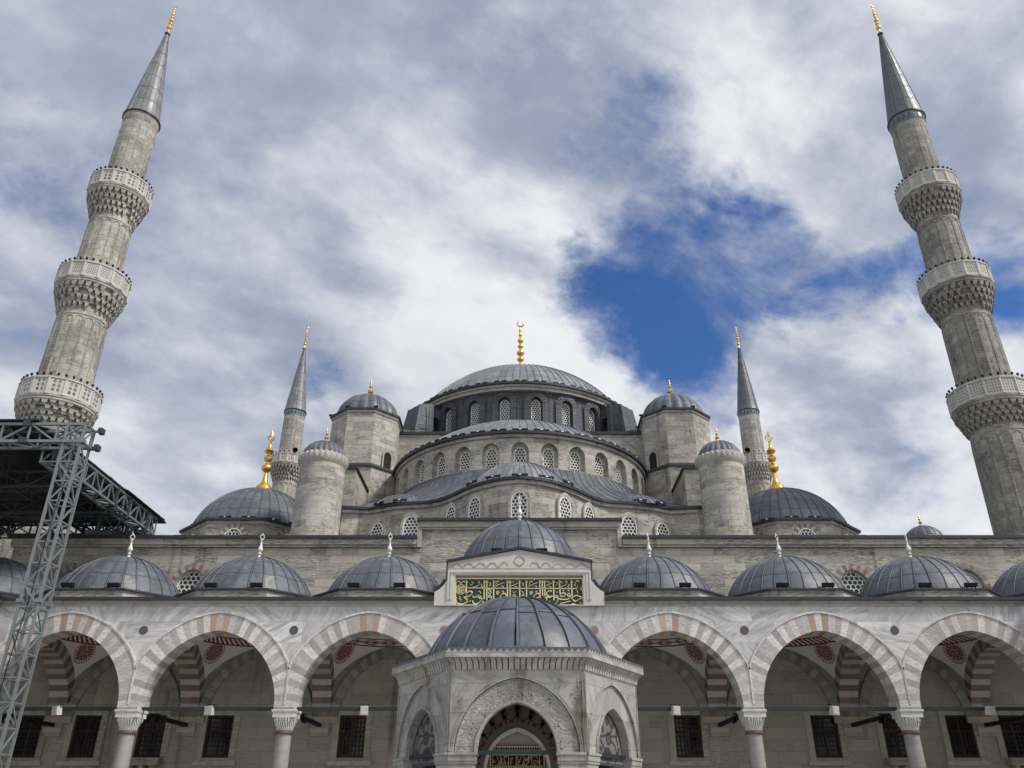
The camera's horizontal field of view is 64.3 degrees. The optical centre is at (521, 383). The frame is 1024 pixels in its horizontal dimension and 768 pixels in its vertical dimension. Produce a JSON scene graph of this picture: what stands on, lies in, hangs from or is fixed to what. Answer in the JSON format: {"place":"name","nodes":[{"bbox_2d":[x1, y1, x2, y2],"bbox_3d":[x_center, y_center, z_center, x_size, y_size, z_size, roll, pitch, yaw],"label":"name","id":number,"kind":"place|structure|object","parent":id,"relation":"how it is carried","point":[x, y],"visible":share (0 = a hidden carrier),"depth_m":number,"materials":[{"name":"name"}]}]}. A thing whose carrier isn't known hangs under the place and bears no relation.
{"place":"outdoors","nodes":[
{"label":"outdoors","id":0,"kind":"place"},
{"bbox_2d":[0,595,4,606],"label":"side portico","id":1,"kind":"structure","parent":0,"point":[2,597],"depth_m":33.40,"materials":[{"name":"stone"}]},
{"bbox_2d":[0,0,1023,534],"label":"sky","id":2,"kind":"structure","parent":0,"point":[635,185],"materials":[{"name":"white"}]},
{"label":"ground","id":3,"kind":"structure","parent":0,"visible":0},
{"bbox_2d":[0,419,165,767],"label":"steel canopy","id":4,"kind":"object","parent":3,"relation":"on","point":[52,479],"visible":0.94,"depth_m":35.06,"materials":[{"name":"metal"}]},
{"bbox_2d":[0,4,177,558],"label":"minaret","id":5,"kind":"object","parent":3,"relation":"on","point":[92,287],"visible":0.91,"depth_m":55.91,"materials":[{"name":"stone"}]},
{"bbox_2d":[270,327,308,498],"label":"minaret","id":6,"kind":"object","parent":3,"relation":"on","point":[284,473],"visible":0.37,"depth_m":108.99,"materials":[{"name":"stone"}]},
{"bbox_2d":[0,496,1023,767],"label":"portico","id":7,"kind":"structure","parent":3,"relation":"on","point":[756,650],"depth_m":36.21,"materials":[{"name":"stone"}]},
{"bbox_2d":[1,713,13,723],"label":"spotlight","id":8,"kind":"object","parent":7,"relation":"attached to","point":[3,720],"visible":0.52,"depth_m":33.98,"materials":[{"name":"metal"}]},
{"bbox_2d":[51,704,64,714],"bbox_3d":[-18.146,12.747,31.872,0.400,0.380,0.285,-12,-22,22],"label":"loudspeaker","id":9,"kind":"object","parent":7,"relation":"attached to","point":[56,709],"visible":1,"depth_m":31.77,"materials":[{"name":"white plastic"}]},
{"bbox_2d":[61,583,74,587],"bbox_3d":[-19.360,8.590,34.780,0.480,0.240,0.260,0,-28,0],"label":"floodlight","id":10,"kind":"object","parent":7,"relation":"on","point":[71,585],"visible":1,"depth_m":34.70,"materials":[{"name":"metal"}]},
{"bbox_2d":[107,583,120,587],"bbox_3d":[-17.400,8.590,34.780,0.480,0.240,0.260,0,-28,0],"label":"floodlight","id":11,"kind":"object","parent":7,"relation":"on","point":[109,585],"visible":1,"depth_m":34.70,"materials":[{"name":"metal"}]},
{"bbox_2d":[146,713,160,723],"bbox_3d":[-15.330,13.956,33.995,0.518,0.375,0.265,0,-28,0],"label":"spotlight","id":12,"kind":"object","parent":7,"relation":"attached to","point":[156,720],"visible":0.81,"depth_m":33.97,"materials":[{"name":"metal"}]},
{"bbox_2d":[204,583,216,587],"bbox_3d":[-13.260,8.590,34.780,0.480,0.240,0.260,0,-28,0],"label":"floodlight","id":13,"kind":"object","parent":7,"relation":"on","point":[206,585],"visible":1,"depth_m":34.70,"materials":[{"name":"metal"}]},
{"bbox_2d":[204,704,216,714],"bbox_3d":[-12.183,12.747,31.871,0.400,0.380,0.285,-6,-20,11],"label":"loudspeaker","id":14,"kind":"object","parent":7,"relation":"attached to","point":[208,710],"visible":1,"depth_m":31.75,"materials":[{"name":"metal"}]},
{"bbox_2d":[250,583,262,587],"bbox_3d":[-11.300,8.590,34.780,0.480,0.240,0.260,0,-28,0],"label":"floodlight","id":15,"kind":"object","parent":7,"relation":"on","point":[252,585],"visible":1,"depth_m":34.70,"materials":[{"name":"metal"}]},
{"bbox_2d":[301,713,306,723],"bbox_3d":[-9.230,13.956,33.995,0.518,0.375,0.265,0,-28,0],"label":"spotlight","id":16,"kind":"object","parent":7,"relation":"attached to","point":[303,720],"visible":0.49,"depth_m":33.97,"materials":[{"name":"metal"}]},
{"bbox_2d":[347,583,359,587],"bbox_3d":[-7.160,8.590,34.780,0.480,0.240,0.260,0,-28,0],"label":"floodlight","id":17,"kind":"object","parent":7,"relation":"on","point":[349,585],"visible":1,"depth_m":34.70,"materials":[{"name":"metal"}]},
{"bbox_2d":[360,704,369,714],"bbox_3d":[-6.137,12.747,31.871,0.400,0.380,0.285,5,-20,-9],"label":"loudspeaker","id":18,"kind":"object","parent":7,"relation":"attached to","point":[363,710],"visible":1,"depth_m":31.74,"materials":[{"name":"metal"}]},
{"bbox_2d":[393,583,404,587],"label":"floodlight","id":19,"kind":"object","parent":7,"relation":"on","point":[395,585],"visible":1,"depth_m":34.70,"materials":[{"name":"metal"}]},
{"bbox_2d":[455,578,583,604],"bbox_3d":[-0.080,8.622,33.787,5.320,1.140,0.090,0,-28,0],"label":"inscription panel","id":20,"kind":"object","parent":7,"relation":"attached to","point":[557,591],"visible":0.94,"depth_m":33.83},
{"bbox_2d":[633,583,644,587],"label":"floodlight","id":21,"kind":"object","parent":7,"relation":"on","point":[635,585],"visible":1,"depth_m":34.70,"materials":[{"name":"metal"}]},
{"bbox_2d":[669,704,680,714],"bbox_3d":[6.025,12.747,31.872,0.400,0.380,0.285,10,-21,-18],"label":"loudspeaker","id":22,"kind":"object","parent":7,"relation":"attached to","point":[675,710],"visible":1,"depth_m":31.76,"materials":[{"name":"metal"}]},
{"bbox_2d":[679,583,690,587],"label":"floodlight","id":23,"kind":"object","parent":7,"relation":"on","point":[681,585],"visible":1,"depth_m":34.70,"materials":[{"name":"metal"}]},
{"bbox_2d":[732,713,736,723],"bbox_3d":[9.070,13.956,33.995,0.518,0.375,0.265,0,-28,0],"label":"spotlight","id":24,"kind":"object","parent":7,"relation":"attached to","point":[734,720],"visible":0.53,"depth_m":33.97,"materials":[{"name":"metal"}]},
{"bbox_2d":[776,583,788,587],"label":"floodlight","id":25,"kind":"object","parent":7,"relation":"on","point":[778,585],"visible":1,"depth_m":34.70,"materials":[{"name":"metal"}]},
{"bbox_2d":[821,583,834,587],"bbox_3d":[13.100,8.590,34.780,0.480,0.240,0.260,0,-28,0],"label":"floodlight","id":26,"kind":"object","parent":7,"relation":"on","point":[824,585],"visible":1,"depth_m":34.70,"materials":[{"name":"metal"}]},
{"bbox_2d":[827,704,839,714],"bbox_3d":[12.226,12.747,31.872,0.400,0.380,0.285,11,-22,-19],"label":"loudspeaker","id":27,"kind":"object","parent":7,"relation":"attached to","point":[834,710],"visible":1,"depth_m":31.76,"materials":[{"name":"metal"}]},
{"bbox_2d":[877,713,891,723],"bbox_3d":[15.170,13.956,33.995,0.518,0.375,0.265,0,-28,0],"label":"spotlight","id":28,"kind":"object","parent":7,"relation":"attached to","point":[881,720],"visible":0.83,"depth_m":33.97,"materials":[{"name":"metal"}]},
{"bbox_2d":[918,583,931,587],"bbox_3d":[17.240,8.590,34.780,0.480,0.240,0.260,0,-28,0],"label":"floodlight","id":29,"kind":"object","parent":7,"relation":"on","point":[921,585],"visible":1,"depth_m":34.70,"materials":[{"name":"metal"}]},
{"bbox_2d":[964,583,977,587],"bbox_3d":[19.200,8.590,34.780,0.480,0.240,0.260,0,-28,0],"label":"floodlight","id":30,"kind":"object","parent":7,"relation":"on","point":[967,585],"visible":1,"depth_m":34.70,"materials":[{"name":"metal"}]},
{"bbox_2d":[982,704,995,714],"bbox_3d":[18.325,12.747,31.872,0.400,0.380,0.285,10,-21,-18],"label":"loudspeaker","id":31,"kind":"object","parent":7,"relation":"attached to","point":[990,710],"visible":1,"depth_m":31.77,"materials":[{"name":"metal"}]},
{"bbox_2d":[9,321,1023,595],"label":"mosque","id":32,"kind":"structure","parent":3,"relation":"on","point":[711,529],"depth_m":52.46,"materials":[{"name":"stone"}]},
{"bbox_2d":[466,479,476,485],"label":"light bar","id":33,"kind":"object","parent":32,"relation":"attached to","point":[471,482],"visible":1,"depth_m":49.13,"materials":[{"name":"metal"}]},
{"bbox_2d":[485,474,500,479],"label":"light bar","id":34,"kind":"object","parent":32,"relation":"attached to","point":[492,476],"visible":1,"depth_m":48.33,"materials":[{"name":"metal"}]},
{"bbox_2d":[512,473,527,475],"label":"light bar","id":35,"kind":"object","parent":32,"relation":"on","point":[518,474],"visible":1,"depth_m":48.03,"materials":[{"name":"metal"}]},
{"bbox_2d":[512,428,527,429],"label":"light bar","id":36,"kind":"object","parent":32,"relation":"on","point":[519,428],"visible":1,"depth_m":56.90,"materials":[{"name":"metal"}]},
{"bbox_2d":[539,474,553,479],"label":"light bar","id":37,"kind":"object","parent":32,"relation":"attached to","point":[547,476],"visible":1,"depth_m":48.32,"materials":[{"name":"metal"}]},
{"bbox_2d":[562,479,573,485],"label":"light bar","id":38,"kind":"object","parent":32,"relation":"attached to","point":[568,482],"visible":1,"depth_m":49.09,"materials":[{"name":"metal"}]},
{"bbox_2d":[392,596,643,767],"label":"fountain","id":39,"kind":"object","parent":3,"relation":"on","point":[517,682],"visible":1,"depth_m":16.64,"materials":[{"name":"stone"}]},
{"bbox_2d":[735,328,772,496],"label":"minaret","id":40,"kind":"object","parent":3,"relation":"on","point":[758,475],"visible":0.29,"depth_m":109.16,"materials":[{"name":"stone"}]},
{"bbox_2d":[870,4,1023,534],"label":"minaret","id":41,"kind":"object","parent":3,"relation":"on","point":[985,396],"visible":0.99,"depth_m":54.99,"materials":[{"name":"stone"}]}
]}

